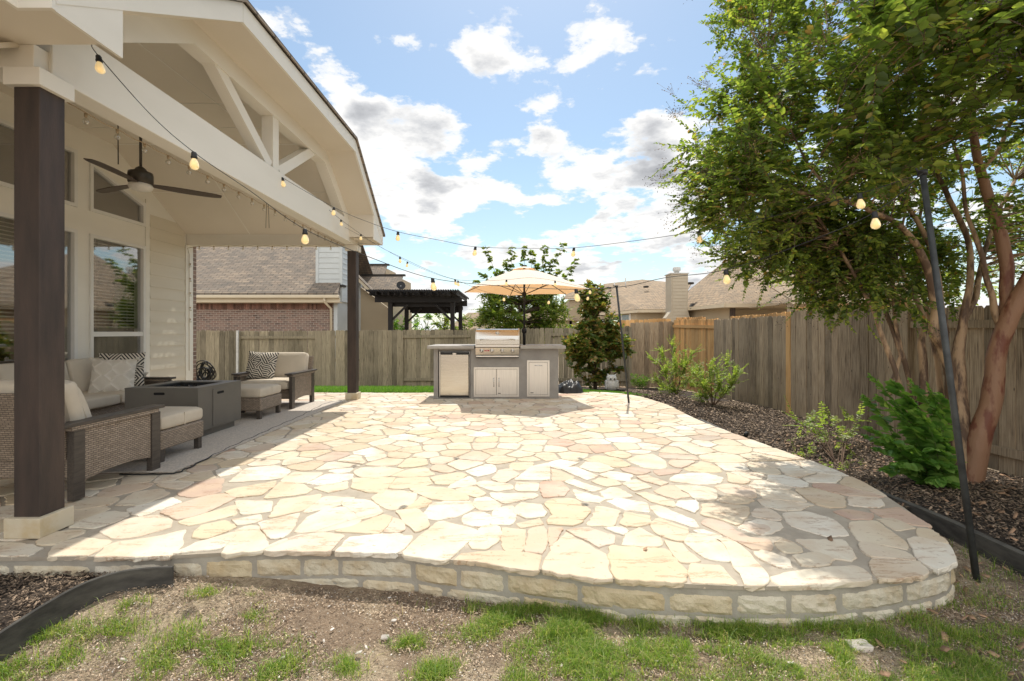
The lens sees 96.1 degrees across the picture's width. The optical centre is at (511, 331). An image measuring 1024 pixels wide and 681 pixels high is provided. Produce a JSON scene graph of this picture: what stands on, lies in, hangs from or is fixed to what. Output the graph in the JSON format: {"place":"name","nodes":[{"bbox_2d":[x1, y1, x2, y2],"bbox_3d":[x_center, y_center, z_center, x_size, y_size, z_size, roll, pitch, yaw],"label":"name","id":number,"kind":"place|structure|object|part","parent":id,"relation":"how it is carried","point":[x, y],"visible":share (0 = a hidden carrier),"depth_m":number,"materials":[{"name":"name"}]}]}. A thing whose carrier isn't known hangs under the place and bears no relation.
{"place":"outdoors","nodes":[
{"label":"outdoors","id":0,"kind":"place"},
{"bbox_2d":[397,281,405,288],"bbox_3d":[-5.484,-2.155,22.604,0.468,0.669,0.228,0,0,0],"label":"satellite dish","id":1,"kind":"object","parent":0,"point":[401,285],"visible":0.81,"depth_m":22.63,"materials":[{"name":"black metal"}]},
{"bbox_2d":[448,313,501,329],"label":"distant house","id":2,"kind":"structure","parent":0,"point":[471,317],"depth_m":35.24,"materials":[{"name":"beige"}]},
{"bbox_2d":[0,392,957,591],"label":"patio","id":3,"kind":"structure","parent":0,"point":[630,561],"depth_m":3.16,"materials":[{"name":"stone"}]},
{"bbox_2d":[3,67,74,538],"bbox_3d":[-2.765,-0.164,2.695,0.210,2.663,0.210,0,0,0],"label":"porch post","id":4,"kind":"object","parent":3,"relation":"on","point":[42,96],"visible":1,"depth_m":2.62,"materials":[{"name":"brown wood"}]},
{"bbox_2d":[100,401,343,472],"bbox_3d":[-4.000,1.161,5.750,2.400,0.009,3.900,0,0,0],"label":"outdoor rug","id":5,"kind":"object","parent":3,"relation":"on","point":[246,426],"visible":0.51,"depth_m":5.03,"materials":[{"name":"grey fabric"}]},
{"bbox_2d":[0,380,164,500],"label":"outdoor sofa","id":6,"kind":"object","parent":5,"relation":"on","point":[95,445],"visible":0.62,"depth_m":3.28,"materials":[{"name":"wicker"}]},
{"bbox_2d":[77,386,91,417],"bbox_3d":[-3.280,0.570,3.380,0.440,0.440,0.162,0,18,18],"label":"throw pillow","id":7,"kind":"object","parent":6,"relation":"on","point":[87,412],"visible":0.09,"depth_m":3.33,"materials":[{"name":"beige fabric"}]},
{"bbox_2d":[0,358,175,415],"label":"sofa","id":8,"kind":"object","parent":5,"relation":"on","point":[78,372],"visible":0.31,"depth_m":5.55,"materials":[{"name":"fabric"}]},
{"bbox_2d":[87,357,139,393],"bbox_3d":[-4.960,0.555,5.720,0.494,0.494,0.172,1,-17,-28],"label":"throw pillow","id":9,"kind":"object","parent":8,"relation":"on","point":[112,375],"visible":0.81,"depth_m":5.66,"materials":[{"name":"beige fabric"}]},
{"bbox_2d":[99,352,144,386],"bbox_3d":[-5.100,0.505,6.020,0.470,0.470,0.152,0,-13,-35],"label":"throw pillow","id":10,"kind":"object","parent":8,"relation":"on","point":[139,376],"visible":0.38,"depth_m":6.06,"materials":[{"name":"multicoloured fabric"}]},
{"bbox_2d":[159,406,202,462],"bbox_3d":[-3.373,0.945,4.329,0.591,0.425,0.571,0,0,0],"label":"ottoman","id":11,"kind":"object","parent":5,"relation":"on","point":[180,424],"visible":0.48,"depth_m":4.30,"materials":[{"name":"fabric"}]},
{"bbox_2d":[124,380,240,436],"bbox_3d":[-3.753,0.880,5.319,0.797,0.554,0.786,0,0,0],"label":"fire table","id":12,"kind":"object","parent":5,"relation":"on","point":[218,402],"visible":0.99,"depth_m":5.12,"materials":[{"name":"grey concrete"}]},
{"bbox_2d":[213,386,226,425],"bbox_3d":[-3.359,0.850,5.300,0.009,0.420,0.260,0,0,0],"label":"access door","id":13,"kind":"structure","parent":12,"relation":"in","point":[219,394],"depth_m":5.28,"materials":[{"name":"grey metal"}]},
{"bbox_2d":[119,400,341,474],"bbox_3d":[-2.962,1.159,5.783,0.454,0.010,4.106,0,0,0],"label":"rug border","id":14,"kind":"object","parent":5,"relation":"on","point":[208,457],"visible":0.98,"depth_m":4.00,"materials":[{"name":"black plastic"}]},
{"bbox_2d":[241,384,281,418],"bbox_3d":[-3.599,0.945,6.338,0.591,0.425,0.571,0,0,0],"label":"ottoman","id":15,"kind":"object","parent":5,"relation":"on","point":[258,398],"visible":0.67,"depth_m":6.11,"materials":[{"name":"beige fabric"}]},
{"bbox_2d":[231,352,316,408],"bbox_3d":[-3.720,0.747,7.290,0.904,0.822,0.920,0,0,0],"label":"armchair","id":16,"kind":"object","parent":5,"relation":"on","point":[294,375],"visible":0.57,"depth_m":7.33,"materials":[{"name":"fabric"}]},
{"bbox_2d":[246,351,278,378],"bbox_3d":[-3.930,0.530,7.220,0.450,0.450,0.152,3,-18,-7],"label":"throw pillow","id":17,"kind":"object","parent":16,"relation":"on","point":[261,365],"visible":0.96,"depth_m":7.16,"materials":[{"name":"multicoloured fabric"}]},
{"bbox_2d":[345,245,360,399],"bbox_3d":[-2.765,-0.164,8.005,0.210,2.663,0.210,0,0,0],"label":"porch post","id":18,"kind":"object","parent":3,"relation":"on","point":[353,393],"visible":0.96,"depth_m":7.93,"materials":[{"name":"brown wood"}]},
{"bbox_2d":[427,344,565,398],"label":"kitchen island","id":19,"kind":"structure","parent":3,"relation":"on","point":[550,352],"depth_m":8.03,"materials":[{"name":"grey paint"}]},
{"bbox_2d":[439,351,469,396],"bbox_3d":[-1.006,0.747,8.340,0.537,0.794,0.640,0,0,0],"label":"mini fridge","id":20,"kind":"object","parent":19,"relation":"in","point":[454,373],"visible":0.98,"depth_m":8.03,"materials":[{"name":"metal"}]},
{"bbox_3d":[-1.005,0.755,8.047,0.500,0.720,0.044,0,0,0],"label":"door","id":21,"kind":"part","parent":20,"relation":"part of","materials":[{"name":"metal"}]},
{"bbox_2d":[474,367,518,396],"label":"access doors","id":22,"kind":"structure","parent":19,"relation":"attached to","point":[496,381],"depth_m":8.01,"materials":[{"name":"metal"}]},
{"bbox_2d":[476,369,495,394],"bbox_3d":[-0.452,0.876,8.003,0.355,0.446,0.048,0,0,0],"label":"door","id":23,"kind":"structure","parent":22,"relation":"in","point":[485,378],"depth_m":8.01,"materials":[{"name":"metal"}]},
{"bbox_2d":[497,369,516,394],"bbox_3d":[-0.092,0.876,8.003,0.355,0.446,0.048,0,0,0],"label":"door","id":24,"kind":"structure","parent":22,"relation":"in","point":[506,378],"depth_m":8.01,"materials":[{"name":"metal"}]},
{"bbox_2d":[475,329,518,357],"bbox_3d":[-0.254,0.199,8.242,0.766,0.511,0.667,0,0,0],"label":"gas grill","id":25,"kind":"object","parent":19,"relation":"in","point":[496,343],"visible":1,"depth_m":7.99,"materials":[{"name":"metal"}]},
{"bbox_2d":[465,265,588,344],"bbox_3d":[0.225,-0.495,8.450,2.295,1.470,2.338,0,0,0],"label":"patio umbrella","id":26,"kind":"object","parent":19,"relation":"on","point":[529,277],"visible":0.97,"depth_m":8.41,"materials":[{"name":"beige fabric"}]},
{"bbox_2d":[527,360,549,396],"bbox_3d":[0.459,0.814,8.004,0.393,0.633,0.050,0,0,0],"label":"trash drawer","id":27,"kind":"object","parent":19,"relation":"attached to","point":[538,378],"visible":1,"depth_m":8.01,"materials":[{"name":"metal"}]},
{"bbox_2d":[529,362,547,394],"bbox_3d":[0.458,0.813,8.003,0.321,0.561,0.048,0,0,0],"label":"door","id":28,"kind":"structure","parent":27,"relation":"in","point":[538,371],"depth_m":8.01,"materials":[{"name":"metal"}]},
{"bbox_2d":[559,379,583,393],"bbox_3d":[1.120,1.051,8.950,0.520,0.259,0.440,0,0,0],"label":"grill cover","id":29,"kind":"object","parent":3,"relation":"on","point":[569,386],"visible":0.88,"depth_m":8.78,"materials":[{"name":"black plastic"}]},
{"bbox_2d":[613,285,629,402],"bbox_3d":[1.804,0.214,7.596,0.283,1.976,0.055,0,0,2],"label":"light pole","id":30,"kind":"object","parent":3,"relation":"on","point":[623,351],"visible":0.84,"depth_m":7.58,"materials":[{"name":"metal"}]},
{"bbox_2d":[314,385,650,396],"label":"back lawn","id":31,"kind":"structure","parent":0,"point":[385,389],"depth_m":9.19,"materials":[{"name":"green plant"}]},
{"bbox_2d":[0,373,1023,680],"bbox_3d":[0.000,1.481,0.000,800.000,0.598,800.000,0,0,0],"label":"ground","id":32,"kind":"structure","parent":0,"point":[356,625],"depth_m":2.07,"materials":[{"name":"brown soil"}]},
{"bbox_2d":[0,574,98,630],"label":"mulch bed","id":33,"kind":"object","parent":32,"relation":"on","point":[5,612],"visible":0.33,"depth_m":2.24,"materials":[{"name":"wood"}]},
{"bbox_2d":[0,566,173,661],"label":"garden edging","id":34,"kind":"object","parent":32,"relation":"on","point":[18,632],"visible":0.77,"depth_m":2.13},
{"bbox_2d":[0,92,195,380],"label":"house wall","id":35,"kind":"structure","parent":32,"relation":"on","point":[129,274],"depth_m":6.61,"materials":[{"name":"paint"}]},
{"bbox_2d":[0,212,77,359],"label":"window","id":36,"kind":"structure","parent":35,"relation":"in","point":[73,233],"depth_m":5.87,"materials":[{"name":"white plastic"}]},
{"bbox_2d":[0,118,77,206],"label":"window","id":37,"kind":"structure","parent":35,"relation":"in","point":[6,127],"depth_m":5.20,"materials":[{"name":"white glass"}]},
{"bbox_2d":[89,234,145,371],"bbox_3d":[-5.649,-0.340,6.550,0.142,1.920,0.920,0,0,0],"label":"window","id":38,"kind":"structure","parent":35,"relation":"in","point":[136,343],"depth_m":6.58,"materials":[{"name":"white glass"}]},
{"bbox_2d":[89,162,145,226],"bbox_3d":[-5.619,-1.925,6.550,0.082,0.650,0.920,0,0,0],"label":"window","id":39,"kind":"structure","parent":35,"relation":"in","point":[123,205],"depth_m":6.49,"materials":[{"name":"beige glass"}]},
{"bbox_2d":[0,0,384,246],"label":"patio roof","id":40,"kind":"structure","parent":35,"relation":"attached to","point":[230,88],"depth_m":4.70,"materials":[{"name":"paint"}]},
{"bbox_2d":[117,125,118,163],"bbox_3d":[-4.187,-2.195,4.890,0.016,0.830,0.011,0,0,0],"label":"plant chain","id":41,"kind":"object","parent":40,"relation":"hanging from","point":[118,144],"visible":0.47,"depth_m":4.89,"materials":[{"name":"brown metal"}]},
{"bbox_2d":[83,137,221,197],"bbox_3d":[-4.321,-2.125,5.155,1.392,1.010,1.305,0,0,0],"label":"ceiling fan","id":42,"kind":"object","parent":40,"relation":"hanging from","point":[139,178],"visible":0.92,"depth_m":5.27,"materials":[{"name":"brown metal"}]},
{"bbox_2d":[66,102,343,322],"bbox_3d":[-4.225,-0.412,5.452,2.688,2.164,5.104,0,0,0],"label":"clear string light","id":43,"kind":"object","parent":40,"relation":"hanging from","point":[86,114],"visible":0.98,"depth_m":4.37,"materials":[{"name":"white"}]},
{"bbox_2d":[329,210,614,293],"bbox_3d":[-0.543,-1.222,7.346,4.547,1.230,0.563,0,0,-9],"label":"string light","id":44,"kind":"object","parent":40,"relation":"hanging from","point":[455,282],"visible":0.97,"depth_m":7.26,"materials":[{"name":"black plastic"}]},
{"bbox_2d":[345,227,611,303],"bbox_3d":[-0.471,-1.059,7.369,4.425,1.247,0.287,0,0,-3],"label":"string light","id":45,"kind":"object","parent":40,"relation":"hanging from","point":[458,284],"visible":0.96,"depth_m":7.30,"materials":[{"name":"black plastic"}]},
{"bbox_2d":[91,45,922,300],"bbox_3d":[-0.023,-1.044,3.360,5.315,1.573,1.284,0,0,0],"label":"string light","id":46,"kind":"object","parent":40,"relation":"hanging from","point":[194,163],"visible":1,"depth_m":2.94,"materials":[{"name":"black plastic"}]},
{"bbox_2d":[281,175,916,256],"bbox_3d":[0.074,-1.381,4.611,5.872,1.176,1.831,0,0,16],"label":"string light","id":47,"kind":"object","parent":40,"relation":"hanging from","point":[860,204],"visible":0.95,"depth_m":4.78,"materials":[{"name":"black plastic"}]},
{"bbox_2d":[196,360,216,379],"bbox_3d":[-5.508,0.740,8.248,0.374,0.464,0.187,0,0,0],"label":"cable coil","id":48,"kind":"object","parent":35,"relation":"hanging from","point":[209,369],"visible":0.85,"depth_m":8.23,"materials":[{"name":"black plastic"}]},
{"bbox_2d":[196,245,372,351],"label":"brick house","id":49,"kind":"structure","parent":32,"relation":"on","point":[283,289],"depth_m":17.05,"materials":[{"name":"brown brick"}]},
{"bbox_2d":[359,275,387,372],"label":"gabled house wing","id":50,"kind":"structure","parent":32,"relation":"on","point":[373,315],"depth_m":19.52,"materials":[{"name":"beige paint"}]},
{"bbox_2d":[370,264,395,273],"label":"distant house","id":51,"kind":"structure","parent":32,"relation":"on","point":[379,268],"depth_m":27.34,"materials":[{"name":"brown brick"}]},
{"bbox_2d":[380,634,388,639],"bbox_3d":[-0.565,1.360,2.048,0.036,0.013,0.027,0,0,0],"label":"rock","id":52,"kind":"object","parent":32,"relation":"on","point":[383,636],"visible":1,"depth_m":2.04,"materials":[{"name":"white stone"}]},
{"bbox_2d":[361,274,411,329],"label":"distant house","id":53,"kind":"structure","parent":32,"relation":"on","point":[382,281],"depth_m":25.10,"materials":[{"name":"brown brick"}]},
{"bbox_2d":[393,315,418,330],"bbox_3d":[-5.376,0.500,24.031,2.068,2.803,2.068,0,0,-27],"label":"garden shrub","id":54,"kind":"object","parent":32,"relation":"on","point":[400,327],"visible":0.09,"depth_m":23.99,"materials":[{"name":"green plant"}]},
{"bbox_2d":[366,289,468,343],"bbox_3d":[-3.535,0.135,18.325,3.271,3.270,4.150,0,0,0],"label":"pergola","id":55,"kind":"object","parent":32,"relation":"on","point":[445,302],"visible":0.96,"depth_m":16.93,"materials":[{"name":"black wood"}]},
{"bbox_2d":[412,314,442,329],"bbox_3d":[-4.733,0.271,25.954,2.470,3.008,1.888,0,0,0],"label":"garden shrub","id":56,"kind":"object","parent":32,"relation":"on","point":[426,316],"visible":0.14,"depth_m":25.90,"materials":[{"name":"green plant"}]},
{"bbox_2d":[196,321,673,387],"bbox_3d":[-4.250,0.847,14.175,18.490,2.346,0.150,0,0,0],"label":"wooden fence","id":57,"kind":"object","parent":32,"relation":"on","point":[410,359],"visible":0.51,"depth_m":14.16,"materials":[{"name":"brown wood"}]},
{"bbox_2d":[432,314,449,329],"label":"garden shrub","id":58,"kind":"object","parent":32,"relation":"on","point":[445,325],"visible":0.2,"depth_m":21.91,"materials":[{"name":"green plant"}]},
{"bbox_2d":[448,314,472,329],"bbox_3d":[-2.197,0.506,20.982,1.548,2.662,2.055,0,0,-27],"label":"garden shrub","id":59,"kind":"object","parent":32,"relation":"on","point":[464,318],"visible":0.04,"depth_m":20.94,"materials":[{"name":"green plant"}]},
{"bbox_2d":[0,554,955,629],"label":"retaining wall","id":60,"kind":"structure","parent":32,"relation":"on","point":[450,580],"depth_m":2.28,"materials":[{"name":"stone"}]},
{"bbox_2d":[0,540,1023,680],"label":"grass tufts","id":61,"kind":"object","parent":32,"relation":"on","point":[574,623],"visible":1,"depth_m":1.97,"materials":[{"name":"green plant"}]},
{"bbox_2d":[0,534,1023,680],"bbox_3d":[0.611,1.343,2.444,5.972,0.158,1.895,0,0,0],"label":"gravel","id":62,"kind":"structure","parent":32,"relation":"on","point":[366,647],"depth_m":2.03,"materials":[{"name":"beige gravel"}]},
{"bbox_2d":[0,387,1023,629],"bbox_3d":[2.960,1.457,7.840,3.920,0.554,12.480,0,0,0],"label":"mulch bed","id":63,"kind":"object","parent":32,"relation":"on","point":[958,519],"visible":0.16,"depth_m":4.44,"materials":[{"name":"wood"}]},
{"bbox_2d":[560,279,636,388],"bbox_3d":[2.062,0.073,11.287,1.973,2.719,1.648,0,0,0],"label":"magnolia tree","id":64,"kind":"object","parent":63,"relation":"on","point":[596,336],"visible":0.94,"depth_m":11.06,"materials":[{"name":"green plant"}]},
{"bbox_2d":[605,374,618,389],"bbox_3d":[2.250,1.132,10.400,0.294,0.377,0.280,0,0,0],"label":"owl statue","id":65,"kind":"object","parent":63,"relation":"on","point":[611,382],"visible":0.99,"depth_m":10.30,"materials":[{"name":"concrete"}]},
{"bbox_2d":[629,373,651,389],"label":"grassy shrub","id":66,"kind":"object","parent":63,"relation":"on","point":[642,382],"visible":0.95,"depth_m":11.56,"materials":[{"name":"green plant"}]},
{"bbox_2d":[297,434,1023,676],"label":"fallen leaves","id":67,"kind":"object","parent":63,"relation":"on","point":[942,647],"visible":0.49,"depth_m":2.69,"materials":[{"name":"brown plant"}]},
{"bbox_2d":[645,335,703,394],"bbox_3d":[3.456,0.692,9.606,1.391,1.362,0.968,0,0,0],"label":"leafy shrub","id":68,"kind":"object","parent":63,"relation":"on","point":[674,365],"visible":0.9,"depth_m":9.58,"materials":[{"name":"green plant"}]},
{"bbox_2d":[681,350,748,404],"bbox_3d":[3.806,0.903,8.704,1.221,1.138,0.878,0,0,0],"label":"leafy shrub","id":69,"kind":"object","parent":63,"relation":"on","point":[720,389],"visible":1,"depth_m":8.67,"materials":[{"name":"green plant"}]},
{"bbox_2d":[792,440,816,458],"bbox_3d":[3.123,1.330,4.951,0.698,0.345,0.236,0,0,-38],"label":"seedling","id":70,"kind":"object","parent":63,"relation":"on","point":[810,451],"visible":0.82,"depth_m":5.00,"materials":[{"name":"green plant"}]},
{"bbox_2d":[783,397,870,465],"bbox_3d":[3.826,1.148,5.736,1.624,0.730,0.912,0,0,-43],"label":"leafy shrub","id":71,"kind":"object","parent":63,"relation":"on","point":[824,433],"visible":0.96,"depth_m":5.58,"materials":[{"name":"green plant"}]},
{"bbox_2d":[642,0,1023,489],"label":"crape myrtle","id":72,"kind":"object","parent":63,"relation":"on","point":[957,43],"visible":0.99,"depth_m":4.06,"materials":[{"name":"green plant"}]},
{"bbox_2d":[819,451,865,472],"bbox_3d":[3.160,1.343,4.486,0.627,0.320,0.285,0,0,-16],"label":"seedling","id":73,"kind":"object","parent":63,"relation":"on","point":[847,465],"visible":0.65,"depth_m":4.50,"materials":[{"name":"green plant"}]},
{"bbox_2d":[468,242,580,343],"bbox_3d":[0.329,-0.614,15.516,3.933,4.776,2.826,0,0,0],"label":"pear tree","id":74,"kind":"object","parent":32,"relation":"on","point":[492,314],"visible":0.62,"depth_m":15.25,"materials":[{"name":"green plant"}]},
{"bbox_2d":[615,319,670,371],"bbox_3d":[4.002,0.655,14.500,2.001,2.145,0.030,0,0,0],"label":"wooden fence","id":75,"kind":"object","parent":32,"relation":"on","point":[627,322],"visible":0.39,"depth_m":14.49,"materials":[{"name":"orange wood"}]},
{"bbox_2d":[598,278,690,321],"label":"tan house","id":76,"kind":"structure","parent":32,"relation":"on","point":[638,301],"depth_m":27.84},
{"bbox_2d":[612,314,630,320],"bbox_3d":[6.436,-0.455,27.078,0.110,1.150,1.542,0,0,-28],"label":"window","id":77,"kind":"structure","parent":76,"relation":"in","point":[623,317],"depth_m":26.78,"materials":[{"name":"clear glass"}]},
{"bbox_2d":[608,254,929,321],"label":"tan house","id":78,"kind":"structure","parent":32,"relation":"on","point":[707,297],"depth_m":22.75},
{"bbox_2d":[673,298,1023,476],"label":"wooden fence","id":79,"kind":"object","parent":32,"relation":"on","point":[801,364],"visible":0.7,"depth_m":6.98,"materials":[{"name":"orange wood"}]},
{"bbox_2d":[845,639,873,652],"bbox_3d":[1.501,1.360,1.993,0.097,0.032,0.058,0,0,0],"label":"rock","id":80,"kind":"object","parent":32,"relation":"on","point":[868,647],"visible":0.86,"depth_m":1.97,"materials":[{"name":"white stone"}]},
{"bbox_2d":[698,419,1023,576],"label":"garden edging","id":81,"kind":"object","parent":32,"relation":"on","point":[1009,556],"visible":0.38,"depth_m":3.02,"materials":[{"name":"black metal"}]},
{"bbox_2d":[915,168,980,582],"bbox_3d":[2.640,0.199,2.799,0.092,2.508,0.417,0,0,0],"label":"light pole","id":82,"kind":"object","parent":32,"relation":"on","point":[971,541],"visible":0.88,"depth_m":2.77,"materials":[{"name":"metal"}]},
{"bbox_2d":[525,312,578,341],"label":"distant house","id":83,"kind":"structure","parent":0,"point":[568,320],"depth_m":34.30,"materials":[{"name":"beige"}]},
{"bbox_2d":[564,284,599,326],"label":"distant house","id":84,"kind":"structure","parent":0,"point":[572,311],"depth_m":34.30,"materials":[{"name":"beige"}]},
{"bbox_2d":[249,0,1023,330],"label":"sky","id":85,"kind":"structure","parent":0,"point":[500,125],"materials":[{"name":"blue"}]},
{"bbox_2d":[749,276,943,311],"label":"house","id":86,"kind":"structure","parent":0,"point":[780,289],"depth_m":17.78,"materials":[{"name":"beige"}]}
]}

